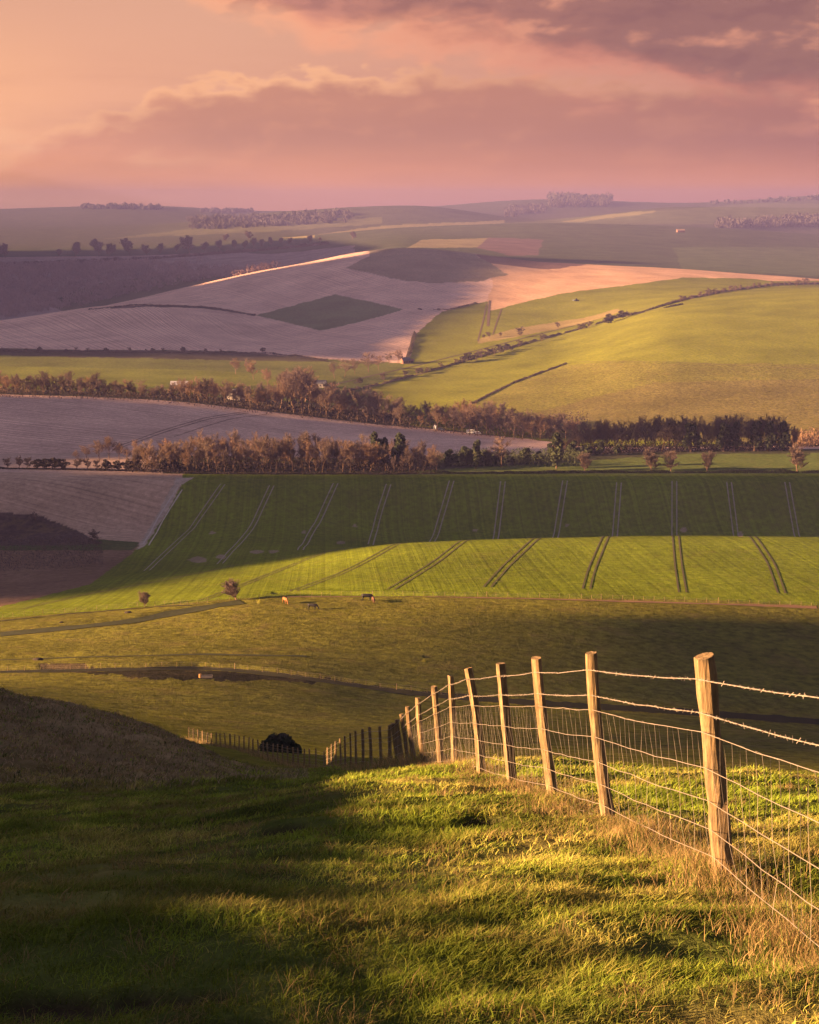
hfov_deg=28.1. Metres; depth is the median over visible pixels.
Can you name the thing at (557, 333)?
hedge
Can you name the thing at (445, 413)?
bare tree
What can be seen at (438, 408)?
bare tree
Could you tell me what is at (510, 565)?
wheel tracks
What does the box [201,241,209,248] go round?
bare tree
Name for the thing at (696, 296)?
hedge
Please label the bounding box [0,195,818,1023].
ground
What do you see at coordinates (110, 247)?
bare tree
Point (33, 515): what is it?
bush
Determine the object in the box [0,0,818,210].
sky
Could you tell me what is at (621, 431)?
bare tree
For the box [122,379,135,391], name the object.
bare tree
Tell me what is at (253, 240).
bare tree
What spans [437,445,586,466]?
undergrowth
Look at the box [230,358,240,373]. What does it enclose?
bare tree
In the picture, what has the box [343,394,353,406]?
bare tree
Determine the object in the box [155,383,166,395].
bare tree
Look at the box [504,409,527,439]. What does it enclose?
bare tree
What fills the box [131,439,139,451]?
bare tree
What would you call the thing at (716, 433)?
bare tree
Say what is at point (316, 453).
bare tree
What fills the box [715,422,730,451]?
ivy tree
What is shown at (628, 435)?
bare tree
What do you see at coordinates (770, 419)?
bare tree
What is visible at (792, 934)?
dry grass
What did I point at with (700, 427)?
bare tree
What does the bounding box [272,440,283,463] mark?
bare tree
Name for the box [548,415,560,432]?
bare tree
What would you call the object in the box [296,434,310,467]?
bare tree
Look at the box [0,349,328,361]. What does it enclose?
hedge
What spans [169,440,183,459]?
bare tree
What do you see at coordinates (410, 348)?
hedge
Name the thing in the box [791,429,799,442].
bare tree
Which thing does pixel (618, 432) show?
bare tree
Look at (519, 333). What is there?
bush
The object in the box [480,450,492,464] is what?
evergreen tree
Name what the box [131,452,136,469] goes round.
bare tree
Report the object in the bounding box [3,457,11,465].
bush
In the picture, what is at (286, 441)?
bare tree
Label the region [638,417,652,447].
bare tree
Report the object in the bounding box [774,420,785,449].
bare tree
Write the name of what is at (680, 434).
bare tree
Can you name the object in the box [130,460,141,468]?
bush
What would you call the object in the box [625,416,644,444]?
bare tree
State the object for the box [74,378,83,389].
bare tree
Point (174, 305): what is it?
hedge
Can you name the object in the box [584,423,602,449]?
bare tree
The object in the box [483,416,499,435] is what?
bare tree
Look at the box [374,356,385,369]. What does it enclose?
bare tree
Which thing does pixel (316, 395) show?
bare tree
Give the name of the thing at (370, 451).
bare tree
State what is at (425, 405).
bare tree
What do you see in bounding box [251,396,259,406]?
bare tree
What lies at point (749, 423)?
bare tree
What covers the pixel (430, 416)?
bare tree
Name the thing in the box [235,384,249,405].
bare tree
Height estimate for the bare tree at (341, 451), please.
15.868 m
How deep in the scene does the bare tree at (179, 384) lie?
1065.61 m
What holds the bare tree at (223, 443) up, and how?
on the ground at (380, 279)
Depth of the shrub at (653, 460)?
734.94 m
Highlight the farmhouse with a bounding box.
[313,378,326,387]
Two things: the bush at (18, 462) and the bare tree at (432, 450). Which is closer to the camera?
the bush at (18, 462)
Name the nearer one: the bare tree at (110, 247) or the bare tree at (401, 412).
the bare tree at (401, 412)
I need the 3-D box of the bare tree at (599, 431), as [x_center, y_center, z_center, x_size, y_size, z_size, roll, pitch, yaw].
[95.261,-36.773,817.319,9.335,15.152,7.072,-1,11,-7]
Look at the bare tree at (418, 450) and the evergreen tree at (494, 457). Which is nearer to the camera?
the bare tree at (418, 450)
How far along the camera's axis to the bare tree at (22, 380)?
1086.33 m
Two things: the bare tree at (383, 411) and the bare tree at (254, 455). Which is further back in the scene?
the bare tree at (383, 411)
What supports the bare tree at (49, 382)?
on the ground at (380, 279)
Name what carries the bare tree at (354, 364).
on the ground at (380, 279)
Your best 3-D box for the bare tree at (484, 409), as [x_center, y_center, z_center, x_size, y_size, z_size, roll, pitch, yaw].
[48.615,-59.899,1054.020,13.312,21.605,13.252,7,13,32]
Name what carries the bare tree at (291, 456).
on the ground at (380, 279)
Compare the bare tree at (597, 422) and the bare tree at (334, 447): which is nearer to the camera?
the bare tree at (334, 447)
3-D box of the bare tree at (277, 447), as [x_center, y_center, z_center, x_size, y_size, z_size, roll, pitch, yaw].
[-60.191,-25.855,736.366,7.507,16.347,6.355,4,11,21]
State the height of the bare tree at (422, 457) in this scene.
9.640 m
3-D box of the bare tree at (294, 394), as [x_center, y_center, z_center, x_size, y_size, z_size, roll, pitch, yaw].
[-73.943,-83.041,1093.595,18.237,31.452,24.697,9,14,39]
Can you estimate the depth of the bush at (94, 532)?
657.20 m
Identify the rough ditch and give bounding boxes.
[0,600,306,659]
[0,666,818,724]
[1,605,189,620]
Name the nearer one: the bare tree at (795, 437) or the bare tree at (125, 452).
the bare tree at (125, 452)
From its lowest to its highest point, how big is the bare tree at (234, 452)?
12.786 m
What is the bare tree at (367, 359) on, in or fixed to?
on the ground at (380, 279)
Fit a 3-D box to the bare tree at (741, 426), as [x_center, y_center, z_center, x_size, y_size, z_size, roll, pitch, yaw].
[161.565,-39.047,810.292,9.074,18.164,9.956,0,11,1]
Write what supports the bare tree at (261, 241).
on the ground at (380, 279)
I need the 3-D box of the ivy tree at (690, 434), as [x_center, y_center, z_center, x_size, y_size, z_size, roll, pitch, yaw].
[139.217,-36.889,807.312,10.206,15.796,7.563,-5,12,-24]
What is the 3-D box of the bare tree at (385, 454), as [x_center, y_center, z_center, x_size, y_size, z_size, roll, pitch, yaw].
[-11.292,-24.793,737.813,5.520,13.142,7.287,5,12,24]
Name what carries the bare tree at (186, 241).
on the ground at (380, 279)
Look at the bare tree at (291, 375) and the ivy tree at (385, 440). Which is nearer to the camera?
the ivy tree at (385, 440)
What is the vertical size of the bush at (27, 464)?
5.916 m
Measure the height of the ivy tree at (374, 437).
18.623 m
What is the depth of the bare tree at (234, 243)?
3937.69 m
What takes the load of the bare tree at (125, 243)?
on the ground at (380, 279)
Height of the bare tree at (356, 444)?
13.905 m
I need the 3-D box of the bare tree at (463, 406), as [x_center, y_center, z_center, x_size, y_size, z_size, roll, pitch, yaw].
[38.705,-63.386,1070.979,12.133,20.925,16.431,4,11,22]
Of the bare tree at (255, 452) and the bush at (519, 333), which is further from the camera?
the bush at (519, 333)
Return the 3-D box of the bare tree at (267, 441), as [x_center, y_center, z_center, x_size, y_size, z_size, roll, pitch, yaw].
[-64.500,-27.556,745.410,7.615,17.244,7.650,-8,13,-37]
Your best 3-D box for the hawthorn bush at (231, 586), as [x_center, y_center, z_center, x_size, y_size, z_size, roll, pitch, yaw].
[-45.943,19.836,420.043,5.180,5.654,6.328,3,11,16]
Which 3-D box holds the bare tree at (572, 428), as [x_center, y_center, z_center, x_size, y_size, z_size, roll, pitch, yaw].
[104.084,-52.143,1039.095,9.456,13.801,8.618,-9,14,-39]
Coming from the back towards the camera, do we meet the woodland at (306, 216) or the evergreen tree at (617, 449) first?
the woodland at (306, 216)
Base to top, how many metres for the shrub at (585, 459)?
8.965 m
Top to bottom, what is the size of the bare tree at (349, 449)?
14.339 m
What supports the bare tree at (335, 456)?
on the ground at (380, 279)
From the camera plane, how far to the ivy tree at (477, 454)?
741.72 m
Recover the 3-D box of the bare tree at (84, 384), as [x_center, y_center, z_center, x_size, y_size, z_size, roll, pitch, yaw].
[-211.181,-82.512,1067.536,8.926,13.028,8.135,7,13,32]
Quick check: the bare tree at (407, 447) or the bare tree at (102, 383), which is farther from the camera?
the bare tree at (102, 383)
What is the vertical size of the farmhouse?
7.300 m
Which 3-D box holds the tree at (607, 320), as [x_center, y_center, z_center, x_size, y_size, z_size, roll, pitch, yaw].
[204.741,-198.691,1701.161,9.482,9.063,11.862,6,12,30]
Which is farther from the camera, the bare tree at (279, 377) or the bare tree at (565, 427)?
the bare tree at (279, 377)
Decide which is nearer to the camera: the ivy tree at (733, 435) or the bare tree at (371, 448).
the bare tree at (371, 448)
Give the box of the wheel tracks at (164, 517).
[143,487,181,544]
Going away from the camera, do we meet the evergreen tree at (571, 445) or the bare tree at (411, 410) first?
the evergreen tree at (571, 445)
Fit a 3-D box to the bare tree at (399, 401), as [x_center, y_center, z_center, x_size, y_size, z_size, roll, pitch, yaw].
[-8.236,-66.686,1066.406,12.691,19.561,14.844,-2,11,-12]
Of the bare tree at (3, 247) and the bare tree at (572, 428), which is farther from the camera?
the bare tree at (3, 247)
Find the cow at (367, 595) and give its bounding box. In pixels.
[361,594,373,600]
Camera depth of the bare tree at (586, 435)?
811.44 m
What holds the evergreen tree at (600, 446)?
on the ground at (380, 279)
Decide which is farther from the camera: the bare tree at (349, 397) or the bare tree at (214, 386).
the bare tree at (349, 397)
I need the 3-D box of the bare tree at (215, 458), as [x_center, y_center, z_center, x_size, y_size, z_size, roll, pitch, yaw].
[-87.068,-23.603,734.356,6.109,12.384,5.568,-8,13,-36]
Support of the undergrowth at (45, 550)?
on the ground at (380, 279)
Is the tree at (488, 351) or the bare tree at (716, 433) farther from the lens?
the tree at (488, 351)
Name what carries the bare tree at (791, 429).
on the ground at (380, 279)
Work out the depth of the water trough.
313.15 m
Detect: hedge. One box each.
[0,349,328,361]
[0,466,181,471]
[2,241,329,264]
[88,304,255,314]
[183,471,437,474]
[293,352,491,402]
[406,331,416,356]
[418,302,476,309]
[435,468,818,473]
[470,362,566,403]
[490,303,682,352]
[630,281,818,314]
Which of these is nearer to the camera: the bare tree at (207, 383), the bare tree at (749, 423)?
the bare tree at (749, 423)
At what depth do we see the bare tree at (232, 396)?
1071.58 m
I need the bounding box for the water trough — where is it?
[199,674,212,677]
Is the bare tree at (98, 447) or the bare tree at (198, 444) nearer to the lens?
the bare tree at (198, 444)
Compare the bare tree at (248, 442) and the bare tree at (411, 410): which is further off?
the bare tree at (411, 410)
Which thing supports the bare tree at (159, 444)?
on the ground at (380, 279)
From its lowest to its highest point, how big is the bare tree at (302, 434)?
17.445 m
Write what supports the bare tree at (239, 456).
on the ground at (380, 279)
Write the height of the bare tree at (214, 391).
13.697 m
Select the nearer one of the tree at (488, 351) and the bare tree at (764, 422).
the bare tree at (764, 422)
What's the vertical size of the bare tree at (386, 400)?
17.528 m
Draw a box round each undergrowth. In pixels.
[0,386,587,439]
[0,534,102,571]
[126,454,436,473]
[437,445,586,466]
[564,437,791,454]
[791,427,818,447]
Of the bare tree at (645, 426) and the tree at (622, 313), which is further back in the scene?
the tree at (622, 313)
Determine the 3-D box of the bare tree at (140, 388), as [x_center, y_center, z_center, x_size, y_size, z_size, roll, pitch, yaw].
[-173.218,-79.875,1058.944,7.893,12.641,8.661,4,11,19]
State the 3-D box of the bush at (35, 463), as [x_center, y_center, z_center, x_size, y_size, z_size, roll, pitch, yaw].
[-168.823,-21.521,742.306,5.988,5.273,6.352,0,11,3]
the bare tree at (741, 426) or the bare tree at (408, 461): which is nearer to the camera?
the bare tree at (408, 461)
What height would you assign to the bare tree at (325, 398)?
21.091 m
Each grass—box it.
[0,686,312,790]
[0,687,818,1023]
[183,737,321,768]
[307,742,475,772]
[401,754,818,1010]
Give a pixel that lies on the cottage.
(405, 360)
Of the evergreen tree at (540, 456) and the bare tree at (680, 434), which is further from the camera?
the bare tree at (680, 434)
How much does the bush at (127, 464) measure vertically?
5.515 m
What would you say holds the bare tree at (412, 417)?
on the ground at (380, 279)
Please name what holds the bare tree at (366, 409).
on the ground at (380, 279)
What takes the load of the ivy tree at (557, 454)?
on the ground at (380, 279)
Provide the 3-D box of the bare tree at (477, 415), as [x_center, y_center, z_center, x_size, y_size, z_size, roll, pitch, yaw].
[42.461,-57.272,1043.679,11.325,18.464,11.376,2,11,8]
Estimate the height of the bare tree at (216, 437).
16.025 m
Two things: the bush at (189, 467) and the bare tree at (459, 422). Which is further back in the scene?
the bare tree at (459, 422)
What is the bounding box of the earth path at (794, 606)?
[287,596,816,608]
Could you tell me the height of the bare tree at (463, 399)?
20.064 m
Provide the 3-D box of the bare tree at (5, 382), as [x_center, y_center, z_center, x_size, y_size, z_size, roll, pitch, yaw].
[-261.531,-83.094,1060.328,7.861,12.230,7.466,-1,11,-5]
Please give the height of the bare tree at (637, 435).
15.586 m
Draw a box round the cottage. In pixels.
[400,356,410,363]
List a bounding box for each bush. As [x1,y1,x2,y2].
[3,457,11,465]
[15,456,23,466]
[23,457,31,466]
[29,511,37,518]
[30,459,40,467]
[38,458,51,467]
[45,457,60,468]
[57,459,70,467]
[72,457,82,466]
[82,457,91,468]
[88,528,99,540]
[93,458,100,466]
[99,459,112,469]
[111,460,122,468]
[121,460,132,469]
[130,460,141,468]
[137,591,150,606]
[157,458,167,468]
[164,459,179,470]
[181,462,193,471]
[220,578,239,599]
[259,733,301,753]
[515,326,524,336]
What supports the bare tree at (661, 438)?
on the ground at (380, 279)
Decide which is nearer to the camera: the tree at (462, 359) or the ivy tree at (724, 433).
the ivy tree at (724, 433)
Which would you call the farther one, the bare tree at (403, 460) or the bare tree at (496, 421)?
the bare tree at (496, 421)
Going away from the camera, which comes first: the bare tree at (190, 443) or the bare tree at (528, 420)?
the bare tree at (190, 443)
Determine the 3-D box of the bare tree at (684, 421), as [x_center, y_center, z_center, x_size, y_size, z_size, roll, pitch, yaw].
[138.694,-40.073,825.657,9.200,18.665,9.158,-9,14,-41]
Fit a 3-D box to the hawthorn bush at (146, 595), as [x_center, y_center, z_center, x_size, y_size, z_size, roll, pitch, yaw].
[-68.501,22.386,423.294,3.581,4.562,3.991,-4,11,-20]
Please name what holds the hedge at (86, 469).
on the ground at (380, 279)
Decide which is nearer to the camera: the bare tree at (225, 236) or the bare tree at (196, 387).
the bare tree at (196, 387)
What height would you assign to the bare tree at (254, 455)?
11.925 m
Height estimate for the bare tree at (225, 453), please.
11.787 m
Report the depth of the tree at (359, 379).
1373.40 m
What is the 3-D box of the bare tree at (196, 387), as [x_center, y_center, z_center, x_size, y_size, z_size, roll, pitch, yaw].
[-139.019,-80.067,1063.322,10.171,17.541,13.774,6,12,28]
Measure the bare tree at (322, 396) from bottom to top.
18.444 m
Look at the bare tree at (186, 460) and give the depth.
732.84 m
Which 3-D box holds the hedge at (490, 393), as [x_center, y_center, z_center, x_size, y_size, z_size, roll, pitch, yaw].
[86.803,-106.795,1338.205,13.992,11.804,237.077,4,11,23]
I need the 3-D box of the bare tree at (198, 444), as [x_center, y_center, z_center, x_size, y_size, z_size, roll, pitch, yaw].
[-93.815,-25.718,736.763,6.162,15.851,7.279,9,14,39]
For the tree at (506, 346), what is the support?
on the ground at (380, 279)
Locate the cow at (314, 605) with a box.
[307,603,318,609]
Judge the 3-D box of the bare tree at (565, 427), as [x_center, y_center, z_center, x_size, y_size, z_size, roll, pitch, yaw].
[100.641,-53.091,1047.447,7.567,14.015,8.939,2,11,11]
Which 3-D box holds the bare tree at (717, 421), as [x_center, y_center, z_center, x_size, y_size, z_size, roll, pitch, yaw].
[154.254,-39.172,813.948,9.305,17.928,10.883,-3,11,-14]
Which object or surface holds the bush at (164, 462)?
on the ground at (380, 279)
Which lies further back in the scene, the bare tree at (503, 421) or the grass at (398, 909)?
the bare tree at (503, 421)
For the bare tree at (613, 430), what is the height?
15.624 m
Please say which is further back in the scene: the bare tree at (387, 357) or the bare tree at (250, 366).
the bare tree at (387, 357)
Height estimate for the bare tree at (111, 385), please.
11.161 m
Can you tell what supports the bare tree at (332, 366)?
on the ground at (380, 279)
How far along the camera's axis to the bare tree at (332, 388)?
1094.32 m
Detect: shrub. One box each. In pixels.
[576,451,591,470]
[641,448,660,470]
[658,451,679,470]
[701,450,715,470]
[787,443,808,470]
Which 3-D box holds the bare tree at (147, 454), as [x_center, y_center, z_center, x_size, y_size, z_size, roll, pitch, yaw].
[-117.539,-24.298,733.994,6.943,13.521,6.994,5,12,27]
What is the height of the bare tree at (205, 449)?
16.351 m
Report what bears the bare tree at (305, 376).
on the ground at (380, 279)
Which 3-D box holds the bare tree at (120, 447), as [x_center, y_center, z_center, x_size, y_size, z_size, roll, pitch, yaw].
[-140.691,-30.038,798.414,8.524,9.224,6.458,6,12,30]
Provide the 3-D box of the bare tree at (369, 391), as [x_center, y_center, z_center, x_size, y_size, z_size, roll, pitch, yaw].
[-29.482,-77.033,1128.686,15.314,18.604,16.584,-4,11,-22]
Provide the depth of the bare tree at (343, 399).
1069.46 m
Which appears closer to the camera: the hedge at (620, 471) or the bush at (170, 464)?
the hedge at (620, 471)
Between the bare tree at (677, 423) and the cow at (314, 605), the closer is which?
the cow at (314, 605)
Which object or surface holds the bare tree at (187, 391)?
on the ground at (380, 279)
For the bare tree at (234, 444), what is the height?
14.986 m
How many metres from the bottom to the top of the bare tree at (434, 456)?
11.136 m
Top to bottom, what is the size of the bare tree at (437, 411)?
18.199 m
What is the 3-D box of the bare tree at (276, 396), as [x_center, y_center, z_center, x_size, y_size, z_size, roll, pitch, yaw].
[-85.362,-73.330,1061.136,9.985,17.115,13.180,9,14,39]
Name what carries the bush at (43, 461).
on the ground at (380, 279)
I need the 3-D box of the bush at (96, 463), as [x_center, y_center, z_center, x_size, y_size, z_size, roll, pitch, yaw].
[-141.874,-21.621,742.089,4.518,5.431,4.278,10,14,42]
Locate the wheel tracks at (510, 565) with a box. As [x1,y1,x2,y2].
[21,535,785,608]
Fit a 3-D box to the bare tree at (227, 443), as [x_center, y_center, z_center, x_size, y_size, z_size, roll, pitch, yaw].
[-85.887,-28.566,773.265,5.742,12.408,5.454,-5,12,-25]
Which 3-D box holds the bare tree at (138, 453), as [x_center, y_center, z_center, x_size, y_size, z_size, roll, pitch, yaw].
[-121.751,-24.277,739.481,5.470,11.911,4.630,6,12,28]
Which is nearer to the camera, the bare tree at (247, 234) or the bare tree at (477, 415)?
the bare tree at (477, 415)
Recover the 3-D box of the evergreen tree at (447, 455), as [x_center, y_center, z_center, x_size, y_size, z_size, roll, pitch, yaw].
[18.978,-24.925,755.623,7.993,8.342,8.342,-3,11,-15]
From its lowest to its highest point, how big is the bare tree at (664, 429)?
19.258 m
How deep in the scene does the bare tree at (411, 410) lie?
1092.44 m
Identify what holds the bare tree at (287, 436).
on the ground at (380, 279)
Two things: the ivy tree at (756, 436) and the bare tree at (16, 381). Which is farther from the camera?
the bare tree at (16, 381)
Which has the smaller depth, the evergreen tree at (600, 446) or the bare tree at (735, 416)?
the evergreen tree at (600, 446)
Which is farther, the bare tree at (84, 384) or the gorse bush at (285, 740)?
the bare tree at (84, 384)
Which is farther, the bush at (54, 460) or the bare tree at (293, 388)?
the bare tree at (293, 388)
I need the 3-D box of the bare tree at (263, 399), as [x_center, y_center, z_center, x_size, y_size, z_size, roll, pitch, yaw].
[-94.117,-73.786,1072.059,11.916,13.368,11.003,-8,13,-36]
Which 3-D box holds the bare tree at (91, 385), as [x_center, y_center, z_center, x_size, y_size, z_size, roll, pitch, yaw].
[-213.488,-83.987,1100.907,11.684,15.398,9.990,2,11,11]
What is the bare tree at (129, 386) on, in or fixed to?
on the ground at (380, 279)
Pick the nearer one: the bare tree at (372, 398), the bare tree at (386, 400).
the bare tree at (372, 398)
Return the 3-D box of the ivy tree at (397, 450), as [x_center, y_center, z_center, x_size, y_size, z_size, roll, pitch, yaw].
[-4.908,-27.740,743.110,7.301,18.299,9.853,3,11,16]
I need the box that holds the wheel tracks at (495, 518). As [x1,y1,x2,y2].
[144,480,800,570]
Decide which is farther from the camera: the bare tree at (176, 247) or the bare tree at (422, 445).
the bare tree at (176, 247)
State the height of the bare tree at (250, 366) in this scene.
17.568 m
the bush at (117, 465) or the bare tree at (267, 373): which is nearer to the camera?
the bush at (117, 465)
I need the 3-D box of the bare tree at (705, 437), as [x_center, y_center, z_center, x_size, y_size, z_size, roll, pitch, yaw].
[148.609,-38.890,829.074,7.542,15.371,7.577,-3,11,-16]
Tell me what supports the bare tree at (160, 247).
on the ground at (380, 279)
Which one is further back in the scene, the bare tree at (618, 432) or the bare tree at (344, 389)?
the bare tree at (344, 389)
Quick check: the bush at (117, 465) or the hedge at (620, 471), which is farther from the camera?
the bush at (117, 465)
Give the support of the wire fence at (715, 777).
on the ground at (380, 279)
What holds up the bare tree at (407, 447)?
on the ground at (380, 279)
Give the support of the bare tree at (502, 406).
on the ground at (380, 279)
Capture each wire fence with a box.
[0,662,444,694]
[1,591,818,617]
[188,651,818,946]
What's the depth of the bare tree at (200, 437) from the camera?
768.75 m
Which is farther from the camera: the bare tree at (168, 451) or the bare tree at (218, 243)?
the bare tree at (218, 243)
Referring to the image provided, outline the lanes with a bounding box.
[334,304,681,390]
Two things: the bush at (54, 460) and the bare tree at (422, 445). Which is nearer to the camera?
the bush at (54, 460)
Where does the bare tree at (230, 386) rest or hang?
on the ground at (380, 279)
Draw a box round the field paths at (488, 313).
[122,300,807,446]
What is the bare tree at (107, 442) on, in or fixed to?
on the ground at (380, 279)
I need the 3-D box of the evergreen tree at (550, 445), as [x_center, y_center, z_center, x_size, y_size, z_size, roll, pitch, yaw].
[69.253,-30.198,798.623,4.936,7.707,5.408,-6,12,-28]
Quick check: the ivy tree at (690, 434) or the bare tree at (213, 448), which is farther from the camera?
the ivy tree at (690, 434)
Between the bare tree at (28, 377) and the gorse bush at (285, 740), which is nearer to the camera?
the gorse bush at (285, 740)
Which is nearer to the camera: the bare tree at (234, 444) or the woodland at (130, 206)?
the bare tree at (234, 444)
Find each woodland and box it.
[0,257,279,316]
[80,193,818,212]
[185,202,818,229]
[546,191,613,207]
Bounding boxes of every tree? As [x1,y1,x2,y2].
[0,243,9,257]
[0,376,10,391]
[9,374,21,392]
[10,377,20,389]
[17,377,27,392]
[23,375,32,389]
[30,374,40,391]
[37,370,50,393]
[45,374,55,392]
[54,372,67,393]
[63,370,74,393]
[69,382,75,391]
[71,242,80,255]
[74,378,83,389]
[79,445,91,458]
[80,375,90,391]
[85,377,98,392]
[89,238,104,254]
[90,372,102,395]
[91,439,103,458]
[98,378,106,394]
[100,436,119,459]
[105,243,116,255]
[108,379,117,393]
[112,442,125,455]
[116,383,124,394]
[119,238,133,254]
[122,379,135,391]
[122,447,131,459]
[125,381,135,391]
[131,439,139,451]
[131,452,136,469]
[134,445,143,463]
[136,380,147,397]
[136,443,147,467]
[136,444,151,470]
[141,244,150,254]
[142,438,153,461]
[150,447,157,460]
[151,454,159,467]
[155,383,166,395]
[155,448,163,460]
[156,243,164,253]
[156,441,163,452]
[161,441,174,471]
[161,443,181,470]
[169,382,177,398]
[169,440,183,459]
[173,243,179,250]
[175,446,189,464]
[176,377,185,397]
[179,235,194,253]
[179,452,192,469]
[180,438,193,457]
[182,381,194,400]
[187,435,199,457]
[188,376,202,401]
[190,437,208,457]
[192,448,202,469]
[195,428,215,459]
[195,439,206,471]
[199,378,214,401]
[199,439,215,471]
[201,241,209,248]
[206,384,218,397]
[207,432,218,453]
[208,383,218,397]
[209,442,217,460]
[209,448,222,471]
[214,437,228,458]
[215,240,221,249]
[217,381,233,404]
[220,379,234,401]
[220,448,229,472]
[222,233,229,239]
[224,440,233,453]
[226,428,240,462]
[226,437,237,466]
[228,390,236,404]
[229,381,244,400]
[229,445,238,471]
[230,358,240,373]
[231,239,236,246]
[232,446,246,470]
[233,386,241,403]
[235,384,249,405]
[238,439,248,457]
[243,231,252,237]
[243,384,254,407]
[243,444,254,471]
[244,361,258,379]
[245,440,255,465]
[249,431,262,461]
[249,447,260,465]
[250,238,257,245]
[250,443,264,466]
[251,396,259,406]
[252,381,264,403]
[252,439,267,471]
[258,239,265,245]
[259,390,271,408]
[260,369,272,386]
[260,434,274,467]
[262,385,271,402]
[267,450,274,465]
[269,376,290,409]
[270,385,284,410]
[270,438,282,471]
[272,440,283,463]
[275,372,291,404]
[280,369,297,408]
[281,436,292,468]
[281,442,289,462]
[282,365,317,407]
[282,367,304,412]
[282,432,294,450]
[282,444,298,469]
[283,437,295,463]
[290,375,320,414]
[292,368,313,412]
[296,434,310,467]
[296,446,307,463]
[297,431,310,453]
[299,365,318,407]
[301,439,318,471]
[305,383,323,414]
[309,432,321,448]
[310,448,320,466]
[315,387,335,415]
[316,436,329,468]
[317,386,328,412]
[318,444,330,471]
[322,381,336,412]
[324,439,334,469]
[328,437,340,465]
[329,361,339,377]
[330,393,340,414]
[331,399,345,417]
[332,446,342,468]
[333,439,354,471]
[335,389,352,417]
[336,386,351,411]
[338,358,352,376]
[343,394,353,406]
[343,442,356,465]
[348,439,363,459]
[349,358,360,371]
[349,389,359,402]
[349,391,364,418]
[353,377,362,383]
[353,446,363,469]
[357,351,377,371]
[357,390,375,415]
[358,431,370,462]
[360,442,372,470]
[361,387,376,400]
[361,400,371,421]
[366,442,378,469]
[367,392,381,421]
[367,444,380,468]
[369,431,383,468]
[373,401,390,422]
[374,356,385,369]
[379,394,392,417]
[379,445,389,470]
[380,437,389,469]
[384,352,393,360]
[384,403,396,419]
[389,396,406,422]
[389,432,406,469]
[391,404,407,421]
[391,456,397,466]
[394,350,402,359]
[399,455,405,471]
[403,405,415,414]
[404,448,414,468]
[405,413,415,425]
[405,446,416,460]
[413,446,423,469]
[415,407,423,415]
[417,439,426,453]
[419,400,433,422]
[419,452,426,467]
[426,412,432,422]
[426,452,432,469]
[427,403,442,430]
[427,444,436,466]
[427,449,443,469]
[432,404,446,422]
[440,414,450,427]
[442,404,453,425]
[443,449,458,465]
[445,404,458,426]
[448,408,460,431]
[454,397,467,427]
[456,413,465,434]
[457,446,474,464]
[458,355,466,362]
[459,401,477,428]
[459,403,479,434]
[463,352,475,361]
[470,408,484,435]
[472,439,482,468]
[476,402,495,435]
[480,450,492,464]
[481,348,492,354]
[483,401,497,432]
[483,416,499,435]
[487,407,501,434]
[487,436,513,466]
[492,452,503,462]
[496,344,504,352]
[498,401,508,417]
[499,416,510,437]
[503,343,512,350]
[503,408,517,435]
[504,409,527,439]
[506,455,514,463]
[517,414,534,439]
[519,448,531,462]
[520,409,533,435]
[523,420,534,439]
[531,416,549,440]
[535,451,543,461]
[545,414,552,428]
[545,426,553,437]
[547,443,555,455]
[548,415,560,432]
[550,432,563,468]
[554,412,565,429]
[561,419,570,436]
[567,420,582,432]
[567,440,580,454]
[579,421,592,452]
[581,444,592,454]
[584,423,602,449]
[592,424,608,442]
[594,419,607,439]
[594,439,604,454]
[596,418,613,449]
[602,317,610,322]
[605,313,616,320]
[607,423,619,446]
[612,421,622,444]
[612,424,627,452]
[613,444,625,454]
[616,310,627,318]
[617,418,634,450]
[624,424,637,451]
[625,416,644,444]
[632,423,646,450]
[635,415,651,441]
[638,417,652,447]
[647,415,662,449]
[651,415,679,451]
[655,419,665,449]
[661,418,678,450]
[666,417,681,451]
[670,418,683,448]
[675,422,685,448]
[678,414,688,435]
[681,422,701,451]
[684,418,697,450]
[692,414,706,448]
[697,420,708,448]
[701,423,713,445]
[707,423,718,443]
[710,416,723,432]
[710,422,719,448]
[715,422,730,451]
[721,412,743,432]
[728,421,741,451]
[730,415,744,450]
[732,414,752,441]
[743,418,754,448]
[750,421,762,450]
[757,416,767,449]
[763,421,776,450]
[764,414,775,434]
[764,416,786,447]
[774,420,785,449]
[777,421,790,450]
[790,426,798,445]
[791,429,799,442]
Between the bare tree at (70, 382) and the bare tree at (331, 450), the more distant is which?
the bare tree at (70, 382)
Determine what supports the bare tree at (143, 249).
on the ground at (380, 279)
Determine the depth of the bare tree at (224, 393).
1062.46 m
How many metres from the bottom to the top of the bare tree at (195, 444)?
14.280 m
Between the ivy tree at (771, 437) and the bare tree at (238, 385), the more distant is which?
the bare tree at (238, 385)
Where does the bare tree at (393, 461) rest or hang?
on the ground at (380, 279)
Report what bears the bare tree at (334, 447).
on the ground at (380, 279)
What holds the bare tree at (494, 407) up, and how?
on the ground at (380, 279)
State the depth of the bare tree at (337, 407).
1064.64 m
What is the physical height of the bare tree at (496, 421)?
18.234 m
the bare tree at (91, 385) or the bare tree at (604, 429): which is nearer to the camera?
the bare tree at (604, 429)
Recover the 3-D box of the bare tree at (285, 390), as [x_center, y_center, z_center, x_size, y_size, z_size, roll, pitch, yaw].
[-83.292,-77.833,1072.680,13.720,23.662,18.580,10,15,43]
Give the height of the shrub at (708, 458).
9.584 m
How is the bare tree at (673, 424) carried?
on the ground at (380, 279)
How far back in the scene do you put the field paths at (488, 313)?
1342.43 m

